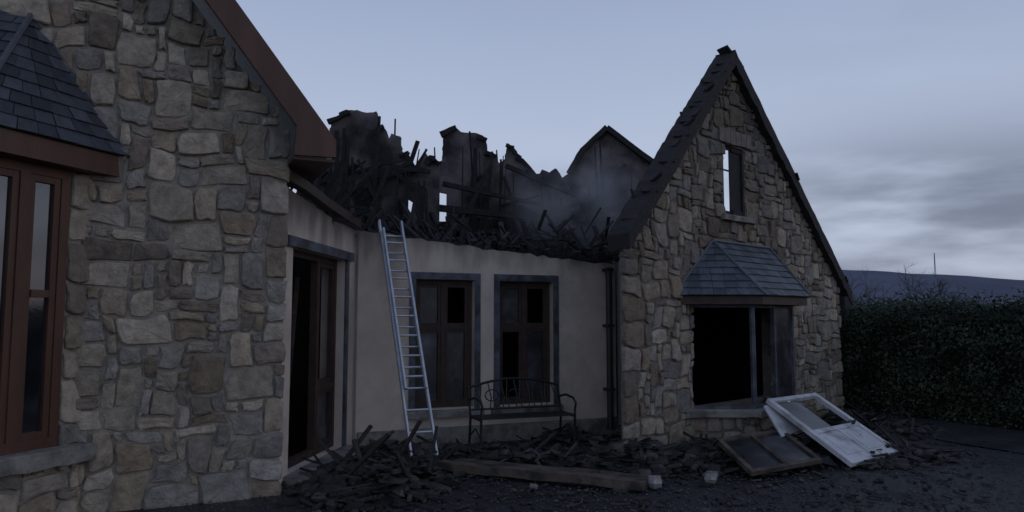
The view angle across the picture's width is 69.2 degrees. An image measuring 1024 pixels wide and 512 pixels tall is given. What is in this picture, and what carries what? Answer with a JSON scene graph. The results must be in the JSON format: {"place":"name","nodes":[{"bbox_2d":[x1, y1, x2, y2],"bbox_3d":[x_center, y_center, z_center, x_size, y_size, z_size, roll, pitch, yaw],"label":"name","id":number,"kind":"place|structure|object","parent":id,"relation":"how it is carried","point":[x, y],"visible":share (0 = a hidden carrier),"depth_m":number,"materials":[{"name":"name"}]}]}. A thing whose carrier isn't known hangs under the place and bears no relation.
{"place":"outdoors","nodes":[
{"label":"outdoors","id":0,"kind":"place"},
{"bbox_2d":[0,156,71,455],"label":"bay window frame","id":1,"kind":"object","parent":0,"point":[25,177],"visible":1,"depth_m":5.82,"materials":[{"name":"brown wood"}]},
{"bbox_2d":[0,175,51,432],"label":"bay window glass","id":2,"kind":"object","parent":1,"relation":"in","point":[36,317],"visible":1,"depth_m":5.91,"materials":[{"name":"clear glass"}]},
{"bbox_2d":[0,13,129,156],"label":"bay roof","id":3,"kind":"structure","parent":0,"point":[41,94],"depth_m":6.03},
{"bbox_2d":[0,127,123,176],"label":"bay fascia","id":4,"kind":"structure","parent":3,"relation":"attached to","point":[23,146],"depth_m":5.91,"materials":[{"name":"brown wood"}]},
{"bbox_2d":[0,11,129,154],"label":"bay lead rolls","id":5,"kind":"object","parent":3,"relation":"on","point":[11,45],"visible":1,"depth_m":6.13,"materials":[{"name":"grey metal"}]},
{"bbox_2d":[17,0,286,511],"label":"wing wall","id":6,"kind":"structure","parent":0,"point":[122,207],"depth_m":6.61,"materials":[{"name":"grey stone"}]},
{"bbox_2d":[116,407,1023,511],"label":"gravel drive","id":7,"kind":"structure","parent":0,"point":[693,487],"depth_m":6.90,"materials":[{"name":"grey gravel"}]},
{"bbox_2d":[0,206,82,511],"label":"bay base","id":8,"kind":"object","parent":7,"relation":"on","point":[52,496],"visible":0.21,"depth_m":6.04,"materials":[{"name":"grey stone"}]},
{"bbox_2d":[0,172,91,511],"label":"bay stonework","id":9,"kind":"object","parent":8,"relation":"attached to","point":[55,482],"visible":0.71,"depth_m":6.13,"materials":[{"name":"stone"}]},
{"bbox_2d":[0,442,96,476],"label":"bay sill","id":10,"kind":"structure","parent":8,"relation":"on","point":[27,462],"depth_m":5.78,"materials":[{"name":"grey stone"}]},
{"bbox_2d":[289,277,299,396],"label":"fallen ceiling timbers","id":11,"kind":"object","parent":7,"relation":"on","point":[295,304],"visible":0.05,"depth_m":8.80,"materials":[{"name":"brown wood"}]},
{"bbox_2d":[279,187,354,489],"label":"side wall","id":12,"kind":"structure","parent":7,"relation":"on","point":[308,220],"depth_m":8.72,"materials":[{"name":"beige paint"}]},
{"bbox_2d":[286,235,354,445],"bbox_3d":[-2.064,1.027,8.063,0.043,2.300,2.050,0,-5,5],"label":"door surround","id":13,"kind":"object","parent":12,"relation":"attached to","point":[311,246],"visible":0.89,"depth_m":8.81,"materials":[{"name":"beige paint"}]},
{"bbox_2d":[288,249,336,468],"bbox_3d":[-2.222,1.077,8.064,0.082,2.200,1.610,0,-5,5],"label":"patio door frame","id":14,"kind":"object","parent":13,"relation":"attached to","point":[316,386],"visible":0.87,"depth_m":8.29,"materials":[{"name":"brown wood"}]},
{"bbox_2d":[317,392,327,440],"bbox_3d":[-2.183,1.831,8.477,0.010,0.528,0.415,0,-5,5],"label":"patio door glass","id":15,"kind":"object","parent":14,"relation":"in","point":[322,409],"visible":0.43,"depth_m":8.51,"materials":[{"name":"grey glass"}]},
{"bbox_2d":[287,171,360,226],"bbox_3d":[-2.045,-0.581,8.202,0.109,0.272,2.262,0,-5,5],"label":"scorched gutter board","id":16,"kind":"object","parent":12,"relation":"on","point":[310,191],"visible":0.91,"depth_m":7.89,"materials":[{"name":"brown wood"}]},
{"bbox_2d":[283,445,365,489],"bbox_3d":[-2.053,2.245,7.957,0.580,0.135,1.850,0,-5,5],"label":"door step","id":17,"kind":"object","parent":7,"relation":"on","point":[292,478],"depth_m":7.55,"materials":[{"name":"grey stone"}]},
{"bbox_2d":[378,219,438,462],"bbox_3d":[-1.245,0.925,8.814,0.342,2.902,1.570,2,-5,-25],"label":"ladder","id":18,"kind":"object","parent":7,"relation":"on","point":[401,367],"visible":0.92,"depth_m":8.78,"materials":[{"name":"metal"}]},
{"bbox_2d":[277,419,585,511],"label":"debris pile","id":19,"kind":"object","parent":7,"relation":"on","point":[380,473],"visible":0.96,"depth_m":7.06,"materials":[{"name":"black wood"}]},
{"bbox_2d":[306,110,570,256],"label":"burnt partition walls","id":20,"kind":"structure","parent":7,"relation":"on","point":[360,126],"depth_m":12.28,"materials":[{"name":"paint"}]},
{"bbox_2d":[290,110,652,263],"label":"charred roof timbers","id":21,"kind":"object","parent":20,"relation":"on","point":[345,170],"visible":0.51,"depth_m":11.58,"materials":[{"name":"black wood"}]},
{"bbox_2d":[352,230,616,444],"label":"wall","id":22,"kind":"structure","parent":7,"relation":"on","point":[376,401],"depth_m":9.90,"materials":[{"name":"beige paint"}]},
{"bbox_2d":[415,279,549,408],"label":"window frames","id":23,"kind":"structure","parent":22,"relation":"attached to","point":[442,327],"depth_m":9.98,"materials":[{"name":"brown wood"}]},
{"bbox_2d":[419,287,542,400],"bbox_3d":[-0.394,1.174,10.066,1.790,1.480,0.010,2,-5,-24],"label":"window glass","id":24,"kind":"object","parent":23,"relation":"attached to","point":[455,340],"visible":0.91,"depth_m":9.87,"materials":[{"name":"glass"}]},
{"bbox_2d":[408,272,558,411],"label":"window surrounds","id":25,"kind":"object","parent":22,"relation":"attached to","point":[498,278],"visible":0.91,"depth_m":9.92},
{"bbox_2d":[407,404,563,418],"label":"window sills","id":26,"kind":"structure","parent":22,"relation":"attached to","point":[452,413],"depth_m":9.66,"materials":[{"name":"stone"}]},
{"bbox_2d":[357,417,617,444],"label":"wall plinth","id":27,"kind":"structure","parent":22,"relation":"attached to","point":[508,431],"depth_m":9.83,"materials":[{"name":"stone"}]},
{"bbox_2d":[602,267,614,429],"bbox_3d":[1.381,1.331,10.597,0.120,2.330,0.140,2,-5,-24],"label":"drainpipe","id":28,"kind":"object","parent":22,"relation":"attached to","point":[609,388],"visible":0.85,"depth_m":10.55,"materials":[{"name":"grey plastic"}]},
{"bbox_2d":[467,377,576,448],"bbox_3d":[0.117,1.960,9.183,1.260,0.878,0.590,2,-5,-21],"label":"garden bench","id":29,"kind":"object","parent":7,"relation":"on","point":[481,417],"visible":0.99,"depth_m":9.27,"materials":[{"name":"metal"}]},
{"bbox_2d":[438,458,648,492],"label":"fallen timber beams","id":30,"kind":"structure","parent":7,"relation":"on","point":[621,482],"depth_m":7.39,"materials":[{"name":"brown wood"}]},
{"bbox_2d":[516,425,740,478],"bbox_3d":[1.457,2.213,8.775,3.021,0.384,2.866,0,-5,0],"label":"debris pile","id":31,"kind":"object","parent":7,"relation":"on","point":[608,450],"visible":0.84,"depth_m":7.94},
{"bbox_2d":[288,442,994,511],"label":"scattered rubble","id":32,"kind":"object","parent":7,"relation":"on","point":[656,481],"visible":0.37,"depth_m":6.87,"materials":[{"name":"grey stone"}]},
{"bbox_2d":[695,417,774,434],"bbox_3d":[3.245,2.332,10.045,2.243,0.480,0.721,5,-7,-43],"label":"bay base","id":33,"kind":"object","parent":7,"relation":"on","point":[742,425],"visible":0.02,"depth_m":9.43,"materials":[{"name":"grey stone"}]},
{"bbox_2d":[690,416,798,438],"bbox_3d":[3.303,2.294,9.986,2.312,0.479,0.660,5,-7,-43],"label":"bay stonework","id":34,"kind":"object","parent":33,"relation":"attached to","point":[709,422],"visible":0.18,"depth_m":9.41,"materials":[{"name":"grey stone"}]},
{"bbox_2d":[687,395,805,417],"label":"bay sill","id":35,"kind":"structure","parent":33,"relation":"on","point":[724,413],"depth_m":9.34,"materials":[{"name":"grey stone"}]},
{"bbox_2d":[688,304,795,408],"bbox_3d":[3.281,1.335,10.092,2.284,1.325,0.642,5,-7,-43],"label":"bay window frame","id":36,"kind":"object","parent":35,"relation":"on","point":[751,307],"visible":0.77,"depth_m":9.56,"materials":[{"name":"brown wood"}]},
{"bbox_2d":[776,308,792,396],"bbox_3d":[3.686,1.336,10.082,0.455,1.250,0.005,5,-7,-43],"label":"bay window glass","id":37,"kind":"object","parent":36,"relation":"in","point":[784,360],"visible":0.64,"depth_m":10.09,"materials":[{"name":"grey glass"}]},
{"bbox_2d":[715,430,822,475],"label":"frame bars","id":38,"kind":"object","parent":7,"relation":"on","point":[742,462],"visible":0.89,"depth_m":7.92,"materials":[{"name":"wood"}]},
{"bbox_2d":[724,433,812,468],"bbox_3d":[2.797,2.128,8.108,1.272,0.194,0.679,3,-6,-31],"label":"frame glass","id":39,"kind":"object","parent":38,"relation":"in","point":[786,449],"visible":0.75,"depth_m":8.11,"materials":[{"name":"grey glass"}]},
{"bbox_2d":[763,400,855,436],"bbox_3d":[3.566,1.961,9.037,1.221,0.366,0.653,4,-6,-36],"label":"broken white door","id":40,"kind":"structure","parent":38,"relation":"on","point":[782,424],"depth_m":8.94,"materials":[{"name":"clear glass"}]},
{"bbox_2d":[700,400,963,469],"bbox_3d":[4.197,2.296,10.059,4.216,0.434,4.533,0,-5,0],"label":"debris pile","id":41,"kind":"object","parent":7,"relation":"on","point":[886,428],"visible":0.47,"depth_m":9.11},
{"bbox_2d":[766,393,898,466],"bbox_3d":[3.837,2.042,8.925,1.169,0.605,1.641,2,-5,-23],"label":"door leaf","id":42,"kind":"object","parent":41,"relation":"on","point":[848,444],"visible":0.94,"depth_m":8.66,"materials":[{"name":"white paint"}]},
{"bbox_2d":[839,286,1023,429],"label":"hedge","id":43,"kind":"object","parent":7,"relation":"on","point":[958,370],"visible":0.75,"depth_m":11.95,"materials":[{"name":"green plant"}]},
{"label":"interior lining","id":44,"kind":"object","parent":7,"relation":"on","visible":0},
{"bbox_2d":[352,206,619,261],"bbox_3d":[-0.512,-0.199,11.140,5.461,0.952,2.616,1,-5,-6],"label":"collapsed roof debris","id":45,"kind":"object","parent":44,"relation":"on","point":[598,246],"visible":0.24,"depth_m":10.54,"materials":[{"name":"black wood"}]},
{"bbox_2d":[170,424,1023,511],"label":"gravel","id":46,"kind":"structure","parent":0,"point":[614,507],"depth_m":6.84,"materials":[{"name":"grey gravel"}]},
{"bbox_2d":[236,0,1023,279],"label":"sky","id":47,"kind":"structure","parent":0,"point":[900,123],"materials":[{"name":"grey"}]},
{"bbox_2d":[619,80,841,443],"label":"gable wall","id":48,"kind":"structure","parent":0,"point":[766,335],"depth_m":10.25,"materials":[{"name":"beige stone"}]},
{"bbox_2d":[608,45,852,308],"bbox_3d":[3.523,-1.113,10.923,6.220,3.695,0.363,5,-7,-43],"label":"gable roof edge","id":49,"kind":"object","parent":48,"relation":"on","point":[633,217],"visible":0.78,"depth_m":10.09,"materials":[{"name":"grey stone"}]},
{"bbox_2d":[621,71,844,445],"bbox_3d":[3.446,-0.101,10.718,5.924,5.384,0.087,5,-7,-43],"label":"gable stonework","id":50,"kind":"object","parent":48,"relation":"attached to","point":[632,309],"visible":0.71,"depth_m":9.84,"materials":[{"name":"grey stone"}]},
{"bbox_2d":[680,243,810,297],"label":"bay roof","id":51,"kind":"structure","parent":48,"relation":"attached to","point":[716,271],"depth_m":9.71,"materials":[{"name":"grey stone"}]},
{"bbox_2d":[677,295,806,305],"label":"bay fascia","id":52,"kind":"structure","parent":51,"relation":"attached to","point":[744,299],"depth_m":9.40,"materials":[{"name":"brown wood"}]},
{"bbox_2d":[684,239,810,294],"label":"bay lead rolls","id":53,"kind":"object","parent":51,"relation":"on","point":[715,241],"visible":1,"depth_m":9.89,"materials":[{"name":"grey metal"}]},
{"bbox_2d":[842,270,1023,306],"bbox_3d":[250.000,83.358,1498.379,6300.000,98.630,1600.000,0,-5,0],"label":"hill","id":54,"kind":"structure","parent":0,"point":[999,287],"depth_m":1133.02,"materials":[{"name":"green plant"}]},
{"bbox_2d":[843,407,1023,452],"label":"road","id":55,"kind":"structure","parent":0,"point":[999,438],"depth_m":10.34,"materials":[{"name":"grey asphalt"}]},
{"label":"ground","id":56,"kind":"structure","parent":0,"visible":0},
{"bbox_2d":[193,0,326,161],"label":"wing roof","id":57,"kind":"structure","parent":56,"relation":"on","point":[245,65],"depth_m":7.28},
{"bbox_2d":[0,0,290,511],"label":"wing stonework","id":58,"kind":"object","parent":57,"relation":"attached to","point":[170,200],"visible":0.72,"depth_m":6.60,"materials":[{"name":"stone"}]},
{"bbox_2d":[205,0,335,187],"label":"wing bargeboard","id":59,"kind":"object","parent":57,"relation":"attached to","point":[314,136],"visible":0.82,"depth_m":6.77,"materials":[{"name":"brown paint"}]},
{"bbox_2d":[616,258,841,439],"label":"gable wing side walls","id":60,"kind":"structure","parent":56,"relation":"on","point":[746,352],"depth_m":14.61,"materials":[{"name":"grey stone"}]},
{"bbox_2d":[562,132,649,412],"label":"gable remains","id":61,"kind":"object","parent":60,"relation":"attached to","point":[616,154],"visible":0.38,"depth_m":13.17,"materials":[{"name":"paint"}]},
{"bbox_2d":[723,147,744,215],"bbox_3d":[3.141,-1.065,10.579,0.561,0.960,0.046,5,-7,-42],"label":"window frame","id":62,"kind":"object","parent":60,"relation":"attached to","point":[735,170],"visible":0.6,"depth_m":10.65,"materials":[{"name":"black wood"}]},
{"bbox_2d":[717,126,750,149],"bbox_3d":[3.167,-1.672,10.598,0.859,0.206,0.070,5,-7,-43],"label":"window lintel","id":63,"kind":"structure","parent":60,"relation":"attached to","point":[732,137],"depth_m":10.53,"materials":[{"name":"grey stone"}]},
{"bbox_2d":[719,213,756,224],"bbox_3d":[3.197,-0.523,10.488,0.860,0.094,0.128,5,-7,-43],"label":"window sill","id":64,"kind":"structure","parent":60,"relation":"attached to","point":[737,218],"depth_m":10.41,"materials":[{"name":"stone"}]},
{"bbox_2d":[845,269,901,319],"bbox_3d":[13.494,2.224,29.282,2.811,3.846,3.203,0,-5,0],"label":"bare tree","id":65,"kind":"object","parent":56,"relation":"on","point":[866,292],"visible":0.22,"depth_m":28.98,"materials":[{"name":"brown plant"}]},
{"bbox_2d":[849,299,1023,319],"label":"distant treeline","id":66,"kind":"object","parent":56,"relation":"on","point":[924,316],"depth_m":54.01,"materials":[{"name":"green plant"}]},
{"bbox_2d":[891,277,995,319],"bbox_3d":[18.029,2.550,31.433,3.325,3.572,4.129,4,-6,-39],"label":"bare tree","id":67,"kind":"object","parent":56,"relation":"on","point":[946,298],"visible":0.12,"depth_m":31.76,"materials":[{"name":"brown plant"}]},
{"bbox_2d":[892,261,996,319],"bbox_3d":[17.715,2.252,30.723,4.051,4.093,4.457,-4,-6,36],"label":"bare tree","id":68,"kind":"object","parent":56,"relation":"on","point":[931,290],"visible":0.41,"depth_m":30.12,"materials":[{"name":"brown plant"}]}
]}

